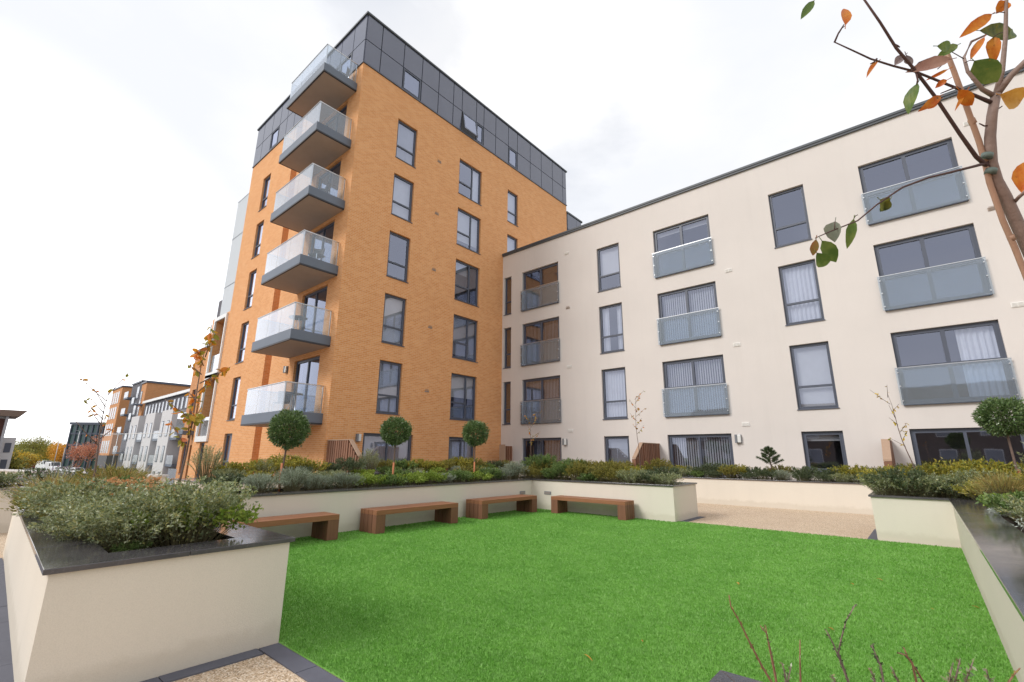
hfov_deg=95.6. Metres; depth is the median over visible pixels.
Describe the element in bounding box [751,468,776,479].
dark shrub
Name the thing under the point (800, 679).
twiggy shrub
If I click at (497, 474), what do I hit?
leafy shrub
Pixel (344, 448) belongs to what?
slatted screen
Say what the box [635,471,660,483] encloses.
dark shrub
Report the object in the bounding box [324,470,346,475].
grey green shrub
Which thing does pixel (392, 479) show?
leafy shrub
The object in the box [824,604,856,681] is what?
twiggy shrub
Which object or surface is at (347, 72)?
balcony chair
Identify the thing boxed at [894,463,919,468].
dark shrub
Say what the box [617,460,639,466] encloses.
olive shrub
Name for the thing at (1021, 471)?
rosemary
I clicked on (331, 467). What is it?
dark shrub
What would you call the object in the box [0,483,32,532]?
planter
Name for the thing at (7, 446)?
window
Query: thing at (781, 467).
olive shrub
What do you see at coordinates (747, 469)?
dark shrub
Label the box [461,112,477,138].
window
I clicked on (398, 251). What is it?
window
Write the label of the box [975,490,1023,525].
leafy shrub
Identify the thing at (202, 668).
slate edging
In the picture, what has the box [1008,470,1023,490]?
yellow shrub
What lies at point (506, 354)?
window
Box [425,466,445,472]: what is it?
euonymus
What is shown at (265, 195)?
window
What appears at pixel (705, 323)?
french window
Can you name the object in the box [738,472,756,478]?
dark shrub
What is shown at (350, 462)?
dark shrub
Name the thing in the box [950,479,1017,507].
yellow shrub
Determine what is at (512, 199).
window
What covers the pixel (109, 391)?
young tree
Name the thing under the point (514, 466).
lavender
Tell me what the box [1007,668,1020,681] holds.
twiggy shrub
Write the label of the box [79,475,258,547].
grey green shrub
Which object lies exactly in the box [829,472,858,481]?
grey green shrub
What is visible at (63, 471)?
cotoneaster
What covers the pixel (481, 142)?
window
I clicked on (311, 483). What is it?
lavender
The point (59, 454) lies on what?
tree
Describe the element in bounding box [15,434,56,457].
tree
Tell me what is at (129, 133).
sky
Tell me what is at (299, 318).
balcony table
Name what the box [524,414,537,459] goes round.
young tree
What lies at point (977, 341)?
french window
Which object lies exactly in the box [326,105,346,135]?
balcony door
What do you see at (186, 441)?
window
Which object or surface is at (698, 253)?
french window
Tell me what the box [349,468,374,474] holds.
euonymus
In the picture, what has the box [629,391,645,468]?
young tree
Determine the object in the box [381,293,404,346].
window
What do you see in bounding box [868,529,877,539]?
slate edging
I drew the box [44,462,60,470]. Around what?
parked car
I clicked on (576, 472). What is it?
olive shrub
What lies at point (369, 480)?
euonymus
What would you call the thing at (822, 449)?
window
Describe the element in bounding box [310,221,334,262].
balcony door
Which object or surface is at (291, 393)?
balcony table
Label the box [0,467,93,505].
shrub
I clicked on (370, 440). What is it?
patio door
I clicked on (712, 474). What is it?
dark shrub
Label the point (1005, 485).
ornamental grass
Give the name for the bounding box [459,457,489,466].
olive shrub
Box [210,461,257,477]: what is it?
yellow shrub
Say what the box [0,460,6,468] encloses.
window
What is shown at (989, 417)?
bay tree
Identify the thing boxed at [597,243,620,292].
window
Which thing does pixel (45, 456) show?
tree
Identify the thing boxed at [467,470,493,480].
euonymus
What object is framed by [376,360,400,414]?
window
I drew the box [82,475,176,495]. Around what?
sedum
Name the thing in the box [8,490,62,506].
olive shrub
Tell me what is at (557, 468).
feathery shrub
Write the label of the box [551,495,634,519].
bench
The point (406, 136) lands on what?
window
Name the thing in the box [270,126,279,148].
window
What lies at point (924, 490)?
grey green shrub
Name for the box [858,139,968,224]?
french window
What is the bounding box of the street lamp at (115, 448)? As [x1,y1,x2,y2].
[111,432,123,465]
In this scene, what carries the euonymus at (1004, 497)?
on the planter at (991, 544)
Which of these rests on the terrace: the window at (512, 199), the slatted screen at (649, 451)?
the slatted screen at (649, 451)
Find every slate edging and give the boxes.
[0,558,13,681]
[141,649,263,681]
[259,643,343,681]
[681,516,703,521]
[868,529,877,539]
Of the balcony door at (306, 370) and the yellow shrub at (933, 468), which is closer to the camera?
the yellow shrub at (933, 468)
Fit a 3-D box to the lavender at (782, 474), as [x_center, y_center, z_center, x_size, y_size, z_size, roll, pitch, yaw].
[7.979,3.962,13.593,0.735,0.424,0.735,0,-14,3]
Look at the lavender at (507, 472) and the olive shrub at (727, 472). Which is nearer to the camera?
the lavender at (507, 472)
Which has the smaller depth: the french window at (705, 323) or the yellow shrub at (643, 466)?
the yellow shrub at (643, 466)
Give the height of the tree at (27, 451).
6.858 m
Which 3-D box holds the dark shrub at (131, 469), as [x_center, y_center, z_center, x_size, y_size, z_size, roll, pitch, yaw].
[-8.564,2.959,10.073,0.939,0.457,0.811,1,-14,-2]
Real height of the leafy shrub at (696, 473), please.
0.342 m
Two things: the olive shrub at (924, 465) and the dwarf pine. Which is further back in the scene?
the dwarf pine
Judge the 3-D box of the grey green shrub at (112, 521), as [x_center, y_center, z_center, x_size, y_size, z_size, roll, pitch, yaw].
[-2.921,1.388,3.520,1.153,0.432,1.002,5,-15,-17]
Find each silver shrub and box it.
[987,506,1023,523]
[1009,516,1023,530]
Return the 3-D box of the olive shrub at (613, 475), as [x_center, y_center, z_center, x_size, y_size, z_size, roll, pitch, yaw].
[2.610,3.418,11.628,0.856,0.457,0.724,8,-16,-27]
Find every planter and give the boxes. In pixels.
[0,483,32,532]
[3,476,697,681]
[174,473,873,514]
[709,491,1023,681]
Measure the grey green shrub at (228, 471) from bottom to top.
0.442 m
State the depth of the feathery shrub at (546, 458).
13.85 m
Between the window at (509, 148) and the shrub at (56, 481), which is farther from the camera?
the window at (509, 148)
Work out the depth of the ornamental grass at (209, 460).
11.42 m
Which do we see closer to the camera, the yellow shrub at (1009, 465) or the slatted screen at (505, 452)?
the yellow shrub at (1009, 465)
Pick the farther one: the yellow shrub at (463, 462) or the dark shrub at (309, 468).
the yellow shrub at (463, 462)
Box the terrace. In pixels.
[0,503,875,681]
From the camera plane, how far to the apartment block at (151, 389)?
73.14 m
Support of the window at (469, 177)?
in the brick tower at (432, 206)
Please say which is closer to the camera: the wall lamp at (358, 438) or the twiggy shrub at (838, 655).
the twiggy shrub at (838, 655)
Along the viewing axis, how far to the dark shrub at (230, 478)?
8.19 m
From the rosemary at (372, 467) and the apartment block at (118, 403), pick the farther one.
the apartment block at (118, 403)
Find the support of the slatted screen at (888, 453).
on the terrace
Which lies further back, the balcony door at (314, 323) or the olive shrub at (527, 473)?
the balcony door at (314, 323)
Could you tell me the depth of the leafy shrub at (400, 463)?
15.65 m
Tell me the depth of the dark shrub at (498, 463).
19.11 m
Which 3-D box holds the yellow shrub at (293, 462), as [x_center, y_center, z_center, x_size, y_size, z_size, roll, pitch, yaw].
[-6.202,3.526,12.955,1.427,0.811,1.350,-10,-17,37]
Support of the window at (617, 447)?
in the apartment block at (711, 317)
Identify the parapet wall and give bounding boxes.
[0,433,168,482]
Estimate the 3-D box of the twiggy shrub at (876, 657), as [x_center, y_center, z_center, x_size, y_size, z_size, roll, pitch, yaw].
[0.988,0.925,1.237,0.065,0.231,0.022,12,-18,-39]
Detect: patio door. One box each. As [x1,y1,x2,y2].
[362,433,411,472]
[448,437,473,468]
[523,438,561,466]
[668,433,733,476]
[909,427,1023,466]
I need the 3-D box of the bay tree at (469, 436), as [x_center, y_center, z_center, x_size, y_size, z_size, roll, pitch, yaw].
[-1.006,2.925,12.380,0.771,1.679,0.783,-11,-18,39]
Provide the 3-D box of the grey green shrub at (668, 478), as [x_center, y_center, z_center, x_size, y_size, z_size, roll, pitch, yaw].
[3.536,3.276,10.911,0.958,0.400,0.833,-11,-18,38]
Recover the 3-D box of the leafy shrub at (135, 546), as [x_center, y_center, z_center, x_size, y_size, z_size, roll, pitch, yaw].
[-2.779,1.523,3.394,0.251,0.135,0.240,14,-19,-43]
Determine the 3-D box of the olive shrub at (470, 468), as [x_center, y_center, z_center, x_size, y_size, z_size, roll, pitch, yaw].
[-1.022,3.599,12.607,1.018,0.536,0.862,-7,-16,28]
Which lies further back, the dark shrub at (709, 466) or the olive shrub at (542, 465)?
the dark shrub at (709, 466)
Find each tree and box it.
[9,450,32,469]
[11,450,43,468]
[14,446,35,453]
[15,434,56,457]
[23,440,54,459]
[46,439,66,461]
[49,445,65,461]
[66,441,87,466]
[73,368,131,476]
[77,435,101,471]
[163,325,229,545]
[266,409,311,491]
[379,415,413,473]
[462,420,489,478]
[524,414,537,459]
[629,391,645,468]
[801,0,1023,279]
[873,386,914,467]
[971,395,1023,472]
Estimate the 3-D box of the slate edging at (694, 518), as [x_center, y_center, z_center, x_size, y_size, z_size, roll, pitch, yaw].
[4.203,4.145,10.765,0.140,0.042,1.264,-11,-18,39]
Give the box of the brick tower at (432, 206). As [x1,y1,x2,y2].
[206,11,581,476]
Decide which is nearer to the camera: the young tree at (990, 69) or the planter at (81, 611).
the young tree at (990, 69)
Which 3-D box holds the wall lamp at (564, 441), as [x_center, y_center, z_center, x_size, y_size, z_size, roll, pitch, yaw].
[2.452,4.691,21.590,0.205,0.300,0.128,-11,-18,39]
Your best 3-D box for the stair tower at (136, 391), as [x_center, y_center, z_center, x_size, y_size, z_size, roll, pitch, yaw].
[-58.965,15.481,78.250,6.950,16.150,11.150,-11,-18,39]
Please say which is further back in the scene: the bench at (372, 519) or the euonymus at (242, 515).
the bench at (372, 519)
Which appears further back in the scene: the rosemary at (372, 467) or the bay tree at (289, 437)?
the rosemary at (372, 467)
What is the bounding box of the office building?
[61,422,105,468]
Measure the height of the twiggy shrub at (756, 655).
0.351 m
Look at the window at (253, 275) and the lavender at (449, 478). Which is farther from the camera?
the window at (253, 275)
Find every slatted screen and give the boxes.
[326,439,361,471]
[499,444,511,463]
[632,442,660,467]
[881,439,895,466]
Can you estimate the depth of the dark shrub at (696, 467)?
15.52 m
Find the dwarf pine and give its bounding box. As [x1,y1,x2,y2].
[756,446,783,479]
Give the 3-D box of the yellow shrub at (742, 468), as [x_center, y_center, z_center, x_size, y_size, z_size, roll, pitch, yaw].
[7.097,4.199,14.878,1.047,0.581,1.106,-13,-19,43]
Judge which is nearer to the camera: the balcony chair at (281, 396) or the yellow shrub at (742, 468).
the yellow shrub at (742, 468)
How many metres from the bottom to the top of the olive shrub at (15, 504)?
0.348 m
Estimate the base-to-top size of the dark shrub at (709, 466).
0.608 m
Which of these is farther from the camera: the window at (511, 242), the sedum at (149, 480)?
the window at (511, 242)
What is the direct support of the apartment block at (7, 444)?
on the car park
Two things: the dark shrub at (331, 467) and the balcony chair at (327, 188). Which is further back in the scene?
the balcony chair at (327, 188)
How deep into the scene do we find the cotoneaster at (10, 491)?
5.93 m
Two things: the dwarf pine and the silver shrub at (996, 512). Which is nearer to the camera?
the silver shrub at (996, 512)
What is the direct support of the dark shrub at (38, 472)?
on the planter at (5, 517)
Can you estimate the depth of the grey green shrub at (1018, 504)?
4.57 m
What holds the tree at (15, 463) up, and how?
on the car park
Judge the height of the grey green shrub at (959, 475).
0.614 m
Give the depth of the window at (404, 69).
23.20 m
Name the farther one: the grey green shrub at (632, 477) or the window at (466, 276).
the window at (466, 276)
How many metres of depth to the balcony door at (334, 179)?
21.22 m
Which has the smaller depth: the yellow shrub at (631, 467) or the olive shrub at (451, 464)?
the yellow shrub at (631, 467)
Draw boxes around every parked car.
[35,461,50,469]
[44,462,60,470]
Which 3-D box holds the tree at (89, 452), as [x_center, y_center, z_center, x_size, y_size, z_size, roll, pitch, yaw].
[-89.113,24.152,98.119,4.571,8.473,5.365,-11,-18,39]
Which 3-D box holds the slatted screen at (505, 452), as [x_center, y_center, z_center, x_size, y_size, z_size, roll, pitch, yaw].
[-0.199,6.110,22.902,0.380,1.940,0.930,-11,-18,39]
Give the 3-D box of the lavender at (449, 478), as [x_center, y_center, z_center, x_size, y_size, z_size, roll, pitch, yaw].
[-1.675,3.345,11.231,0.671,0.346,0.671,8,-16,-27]
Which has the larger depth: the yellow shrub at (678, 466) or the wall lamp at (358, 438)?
the wall lamp at (358, 438)
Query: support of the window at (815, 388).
in the apartment block at (711, 317)
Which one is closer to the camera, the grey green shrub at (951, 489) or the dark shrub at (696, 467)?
the grey green shrub at (951, 489)
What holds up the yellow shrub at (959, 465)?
on the planter at (991, 544)
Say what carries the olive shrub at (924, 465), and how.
on the planter at (991, 544)
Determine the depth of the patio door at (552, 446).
23.22 m
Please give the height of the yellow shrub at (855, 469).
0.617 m
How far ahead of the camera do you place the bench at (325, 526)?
7.72 m
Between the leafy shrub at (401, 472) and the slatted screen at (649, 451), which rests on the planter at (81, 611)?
the leafy shrub at (401, 472)
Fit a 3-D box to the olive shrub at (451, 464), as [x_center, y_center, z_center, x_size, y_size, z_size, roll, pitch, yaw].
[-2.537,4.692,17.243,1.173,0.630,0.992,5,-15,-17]
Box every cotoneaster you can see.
[0,484,32,498]
[16,465,105,487]
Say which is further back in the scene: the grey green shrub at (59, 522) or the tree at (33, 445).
the tree at (33, 445)
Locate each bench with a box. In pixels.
[233,512,339,540]
[359,501,457,533]
[466,494,536,519]
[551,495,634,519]
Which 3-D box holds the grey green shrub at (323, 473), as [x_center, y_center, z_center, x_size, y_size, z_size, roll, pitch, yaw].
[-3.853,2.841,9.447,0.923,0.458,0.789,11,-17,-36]
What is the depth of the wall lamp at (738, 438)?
16.76 m
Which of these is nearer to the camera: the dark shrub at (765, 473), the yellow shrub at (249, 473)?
the yellow shrub at (249, 473)
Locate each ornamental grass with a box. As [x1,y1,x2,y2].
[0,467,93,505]
[77,457,163,483]
[952,464,1023,497]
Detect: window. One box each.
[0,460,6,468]
[3,443,11,451]
[180,441,186,472]
[196,443,204,477]
[223,434,231,465]
[226,377,240,420]
[235,322,248,363]
[243,270,256,310]
[251,222,263,258]
[258,175,270,211]
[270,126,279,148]
[340,52,352,73]
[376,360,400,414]
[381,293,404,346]
[386,231,408,282]
[391,174,412,222]
[395,120,415,168]
[402,68,420,99]
[450,373,474,420]
[452,315,477,362]
[454,260,477,306]
[456,208,480,254]
[458,160,481,205]
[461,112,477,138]
[476,122,482,144]
[502,382,510,424]
[503,277,510,315]
[503,328,510,368]
[507,191,517,226]
[507,235,516,251]
[508,147,516,168]
[523,262,557,309]
[523,317,558,364]
[523,376,560,422]
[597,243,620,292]
[600,303,624,353]
[602,367,627,419]
[605,436,629,462]
[654,215,713,275]
[658,282,721,342]
[663,355,729,415]
[768,185,811,248]
[779,259,824,325]
[790,342,839,409]
[802,431,848,471]
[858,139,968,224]
[873,224,992,308]
[891,320,1019,404]
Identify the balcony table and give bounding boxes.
[285,392,302,409]
[289,315,307,329]
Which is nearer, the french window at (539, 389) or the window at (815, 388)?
the window at (815, 388)
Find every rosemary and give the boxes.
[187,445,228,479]
[254,458,276,473]
[356,448,381,473]
[1006,441,1023,483]
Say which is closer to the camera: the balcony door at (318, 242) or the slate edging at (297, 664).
the slate edging at (297, 664)
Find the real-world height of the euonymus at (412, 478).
0.380 m
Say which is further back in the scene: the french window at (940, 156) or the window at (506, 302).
the window at (506, 302)
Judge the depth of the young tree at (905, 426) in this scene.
8.85 m
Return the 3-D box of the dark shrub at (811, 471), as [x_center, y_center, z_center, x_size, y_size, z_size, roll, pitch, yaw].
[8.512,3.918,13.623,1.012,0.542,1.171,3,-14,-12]
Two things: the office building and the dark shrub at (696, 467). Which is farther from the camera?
the office building
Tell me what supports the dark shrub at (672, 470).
on the planter at (81, 611)
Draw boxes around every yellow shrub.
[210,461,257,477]
[240,457,286,474]
[240,470,279,492]
[257,453,309,474]
[287,458,331,473]
[405,459,437,470]
[423,460,448,472]
[444,456,475,467]
[618,466,646,482]
[633,465,653,470]
[666,464,692,472]
[718,463,751,478]
[827,464,875,481]
[856,464,915,494]
[905,462,967,494]
[922,456,1014,496]
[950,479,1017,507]
[954,458,1023,479]
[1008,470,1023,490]
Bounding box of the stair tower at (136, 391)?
[112,380,187,468]
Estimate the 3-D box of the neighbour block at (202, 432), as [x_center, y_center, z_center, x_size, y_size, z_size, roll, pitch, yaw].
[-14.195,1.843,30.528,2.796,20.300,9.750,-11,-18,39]
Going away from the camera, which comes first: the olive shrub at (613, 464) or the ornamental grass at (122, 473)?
the ornamental grass at (122, 473)
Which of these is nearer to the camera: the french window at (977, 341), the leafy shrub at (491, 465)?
the french window at (977, 341)
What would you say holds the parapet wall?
on the car park
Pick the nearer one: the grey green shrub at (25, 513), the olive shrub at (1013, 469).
the grey green shrub at (25, 513)
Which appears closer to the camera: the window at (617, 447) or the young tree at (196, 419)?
the young tree at (196, 419)
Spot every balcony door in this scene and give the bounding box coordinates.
[291,356,319,412]
[301,286,327,333]
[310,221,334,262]
[318,161,340,196]
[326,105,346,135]
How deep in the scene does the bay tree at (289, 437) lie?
8.64 m
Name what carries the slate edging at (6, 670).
on the terrace
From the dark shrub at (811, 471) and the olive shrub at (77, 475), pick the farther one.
the dark shrub at (811, 471)
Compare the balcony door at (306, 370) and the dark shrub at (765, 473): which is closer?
the dark shrub at (765, 473)
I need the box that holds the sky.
[0,0,1023,445]
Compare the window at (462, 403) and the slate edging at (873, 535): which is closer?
the slate edging at (873, 535)
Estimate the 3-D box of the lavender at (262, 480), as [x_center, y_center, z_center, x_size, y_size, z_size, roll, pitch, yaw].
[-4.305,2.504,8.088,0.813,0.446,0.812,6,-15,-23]
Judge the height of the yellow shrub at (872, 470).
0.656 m
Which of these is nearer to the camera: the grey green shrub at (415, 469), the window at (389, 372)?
the grey green shrub at (415, 469)
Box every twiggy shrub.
[729,595,771,681]
[760,625,776,681]
[779,662,900,681]
[797,640,801,681]
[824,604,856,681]
[870,643,884,681]
[897,647,924,681]
[941,658,994,681]
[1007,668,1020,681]
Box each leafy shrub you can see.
[77,475,160,486]
[109,540,152,551]
[376,465,400,473]
[377,473,408,485]
[380,468,412,485]
[390,458,419,469]
[443,469,474,481]
[475,466,506,479]
[482,462,495,467]
[540,467,564,478]
[576,473,602,480]
[686,470,704,476]
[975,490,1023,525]
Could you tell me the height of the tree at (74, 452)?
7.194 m
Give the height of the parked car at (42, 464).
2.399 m
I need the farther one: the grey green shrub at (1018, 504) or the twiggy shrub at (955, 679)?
the grey green shrub at (1018, 504)
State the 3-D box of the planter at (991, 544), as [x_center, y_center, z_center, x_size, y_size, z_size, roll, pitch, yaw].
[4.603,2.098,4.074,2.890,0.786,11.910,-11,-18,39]
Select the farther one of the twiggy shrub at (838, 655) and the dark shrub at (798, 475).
the dark shrub at (798, 475)
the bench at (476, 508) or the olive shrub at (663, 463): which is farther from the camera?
the olive shrub at (663, 463)
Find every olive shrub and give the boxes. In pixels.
[0,490,61,516]
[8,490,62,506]
[25,486,83,517]
[67,464,147,482]
[368,459,401,474]
[438,460,455,472]
[454,464,484,480]
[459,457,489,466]
[519,466,535,477]
[530,468,550,478]
[531,460,552,478]
[563,462,591,479]
[572,459,598,480]
[590,458,629,481]
[591,465,614,481]
[603,468,628,481]
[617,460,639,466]
[641,457,671,470]
[717,465,740,477]
[766,464,797,479]
[887,461,946,495]
[985,461,1023,475]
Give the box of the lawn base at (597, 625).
[279,509,1016,681]
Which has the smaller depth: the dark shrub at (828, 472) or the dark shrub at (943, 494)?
the dark shrub at (943, 494)
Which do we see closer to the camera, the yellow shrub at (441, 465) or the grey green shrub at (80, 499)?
the grey green shrub at (80, 499)
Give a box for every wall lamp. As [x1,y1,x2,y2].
[283,366,287,372]
[355,434,361,441]
[562,439,566,444]
[734,434,741,442]
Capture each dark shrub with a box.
[10,468,60,483]
[118,466,145,475]
[198,472,244,491]
[284,465,313,472]
[315,462,351,471]
[334,457,366,474]
[486,460,504,467]
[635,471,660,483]
[644,466,680,483]
[684,466,705,476]
[692,462,733,477]
[701,469,723,477]
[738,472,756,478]
[742,466,763,478]
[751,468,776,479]
[789,465,823,480]
[792,472,813,480]
[810,473,833,481]
[815,467,845,481]
[858,467,930,495]
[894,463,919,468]
[921,477,959,497]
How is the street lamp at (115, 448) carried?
on the car park
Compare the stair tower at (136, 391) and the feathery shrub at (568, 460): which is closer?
the feathery shrub at (568, 460)
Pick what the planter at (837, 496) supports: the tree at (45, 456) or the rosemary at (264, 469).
the rosemary at (264, 469)
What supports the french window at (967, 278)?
in the apartment block at (711, 317)
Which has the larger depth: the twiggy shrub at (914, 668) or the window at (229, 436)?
the window at (229, 436)
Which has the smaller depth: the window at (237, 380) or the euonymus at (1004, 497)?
the euonymus at (1004, 497)
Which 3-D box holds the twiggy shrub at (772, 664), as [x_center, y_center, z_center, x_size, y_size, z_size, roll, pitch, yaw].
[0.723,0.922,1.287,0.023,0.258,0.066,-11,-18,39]
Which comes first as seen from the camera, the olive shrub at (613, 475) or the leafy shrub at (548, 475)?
the olive shrub at (613, 475)
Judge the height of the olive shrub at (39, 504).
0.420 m
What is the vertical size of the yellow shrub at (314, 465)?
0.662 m
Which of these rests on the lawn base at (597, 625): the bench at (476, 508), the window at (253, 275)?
the bench at (476, 508)
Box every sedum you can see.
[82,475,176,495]
[111,484,181,496]
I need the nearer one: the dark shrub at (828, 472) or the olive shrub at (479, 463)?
the dark shrub at (828, 472)
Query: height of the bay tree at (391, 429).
1.628 m
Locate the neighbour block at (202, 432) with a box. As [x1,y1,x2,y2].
[187,193,248,477]
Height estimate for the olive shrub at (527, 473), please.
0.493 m
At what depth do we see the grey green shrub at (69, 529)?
3.42 m
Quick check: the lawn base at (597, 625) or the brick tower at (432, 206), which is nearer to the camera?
the lawn base at (597, 625)
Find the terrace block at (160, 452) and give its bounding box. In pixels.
[122,389,189,482]
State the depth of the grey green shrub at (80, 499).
3.70 m
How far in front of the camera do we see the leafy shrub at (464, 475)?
11.37 m
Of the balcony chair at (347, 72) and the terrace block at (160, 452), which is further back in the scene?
the terrace block at (160, 452)
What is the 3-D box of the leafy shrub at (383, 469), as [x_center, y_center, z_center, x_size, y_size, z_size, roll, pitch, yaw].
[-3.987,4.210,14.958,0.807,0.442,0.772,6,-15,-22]
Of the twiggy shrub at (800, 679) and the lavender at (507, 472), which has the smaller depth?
the twiggy shrub at (800, 679)
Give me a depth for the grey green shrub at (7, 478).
8.76 m
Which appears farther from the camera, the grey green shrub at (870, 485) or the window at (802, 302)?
the window at (802, 302)
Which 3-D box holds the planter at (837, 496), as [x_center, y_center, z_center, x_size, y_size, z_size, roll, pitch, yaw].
[3.862,3.461,9.622,22.260,0.796,12.910,-11,-18,39]
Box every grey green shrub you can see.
[0,470,28,486]
[11,507,46,519]
[13,476,160,520]
[27,511,94,540]
[40,492,150,546]
[43,493,205,552]
[46,507,163,547]
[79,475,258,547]
[212,468,247,479]
[308,469,346,489]
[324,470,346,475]
[403,467,424,473]
[615,468,649,482]
[648,472,684,483]
[676,467,691,476]
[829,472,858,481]
[855,473,914,494]
[883,473,953,496]
[920,471,979,498]
[933,468,1011,498]
[994,493,1023,519]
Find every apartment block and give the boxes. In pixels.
[0,409,26,468]
[97,385,132,468]
[119,381,190,461]
[501,67,1023,479]
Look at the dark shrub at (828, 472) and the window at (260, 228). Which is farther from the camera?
the window at (260, 228)
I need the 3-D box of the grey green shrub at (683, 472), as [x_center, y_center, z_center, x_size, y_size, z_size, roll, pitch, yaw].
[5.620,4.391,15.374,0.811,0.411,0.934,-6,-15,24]
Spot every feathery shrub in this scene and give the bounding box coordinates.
[519,453,561,478]
[545,462,574,479]
[550,457,587,479]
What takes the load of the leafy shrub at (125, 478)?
on the planter at (81, 611)
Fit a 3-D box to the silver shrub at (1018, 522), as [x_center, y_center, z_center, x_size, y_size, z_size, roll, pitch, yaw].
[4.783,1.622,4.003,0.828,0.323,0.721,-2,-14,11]
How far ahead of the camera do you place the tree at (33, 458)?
120.00 m
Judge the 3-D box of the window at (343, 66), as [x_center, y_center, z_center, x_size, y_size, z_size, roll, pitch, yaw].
[-7.954,-13.069,22.352,1.090,1.215,0.184,-11,-18,39]
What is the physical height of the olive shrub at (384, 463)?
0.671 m
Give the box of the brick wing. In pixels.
[167,345,208,484]
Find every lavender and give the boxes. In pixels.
[239,472,289,492]
[273,465,313,491]
[297,473,330,489]
[323,471,365,488]
[439,472,455,482]
[496,467,515,479]
[498,461,529,478]
[769,469,795,479]
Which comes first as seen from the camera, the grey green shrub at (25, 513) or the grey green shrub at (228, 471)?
the grey green shrub at (25, 513)
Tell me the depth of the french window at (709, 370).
18.80 m
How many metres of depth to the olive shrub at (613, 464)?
12.29 m
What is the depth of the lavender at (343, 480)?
9.16 m
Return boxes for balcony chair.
[272,391,290,410]
[308,247,324,260]
[318,180,330,192]
[339,66,349,77]
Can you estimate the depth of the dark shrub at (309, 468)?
12.84 m
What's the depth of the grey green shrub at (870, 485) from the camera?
8.39 m
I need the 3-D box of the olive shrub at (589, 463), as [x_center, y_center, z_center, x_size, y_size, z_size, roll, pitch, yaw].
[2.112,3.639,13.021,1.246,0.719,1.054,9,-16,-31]
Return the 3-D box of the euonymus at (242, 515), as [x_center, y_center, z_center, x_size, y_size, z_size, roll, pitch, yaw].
[-2.506,1.474,3.827,0.838,0.429,0.957,-1,-14,4]
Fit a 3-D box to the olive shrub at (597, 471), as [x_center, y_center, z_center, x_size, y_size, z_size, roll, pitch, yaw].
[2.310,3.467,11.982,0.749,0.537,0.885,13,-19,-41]
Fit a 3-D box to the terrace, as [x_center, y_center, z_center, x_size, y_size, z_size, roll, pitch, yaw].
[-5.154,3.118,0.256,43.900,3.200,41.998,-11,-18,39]
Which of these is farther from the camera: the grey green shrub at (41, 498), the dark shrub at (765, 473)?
the dark shrub at (765, 473)
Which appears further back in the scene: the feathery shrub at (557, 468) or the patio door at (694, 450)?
the patio door at (694, 450)
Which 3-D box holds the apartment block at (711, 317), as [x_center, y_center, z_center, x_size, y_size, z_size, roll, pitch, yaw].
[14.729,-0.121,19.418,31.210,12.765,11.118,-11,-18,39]
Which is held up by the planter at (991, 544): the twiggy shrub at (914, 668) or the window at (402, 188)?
the twiggy shrub at (914, 668)
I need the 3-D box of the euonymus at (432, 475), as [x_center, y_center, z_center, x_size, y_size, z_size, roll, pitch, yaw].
[-1.924,3.207,10.816,0.881,0.433,1.006,-3,-14,12]
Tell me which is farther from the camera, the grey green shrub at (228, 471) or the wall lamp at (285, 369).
the wall lamp at (285, 369)
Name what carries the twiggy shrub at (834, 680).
on the planter at (991, 544)
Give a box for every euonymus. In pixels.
[117,493,263,545]
[348,471,387,486]
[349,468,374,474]
[394,472,426,484]
[411,469,448,483]
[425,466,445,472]
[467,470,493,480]
[979,492,1019,518]
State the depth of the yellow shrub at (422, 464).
16.11 m
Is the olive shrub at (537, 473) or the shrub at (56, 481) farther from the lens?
the olive shrub at (537, 473)
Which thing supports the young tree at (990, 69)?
on the planter at (991, 544)

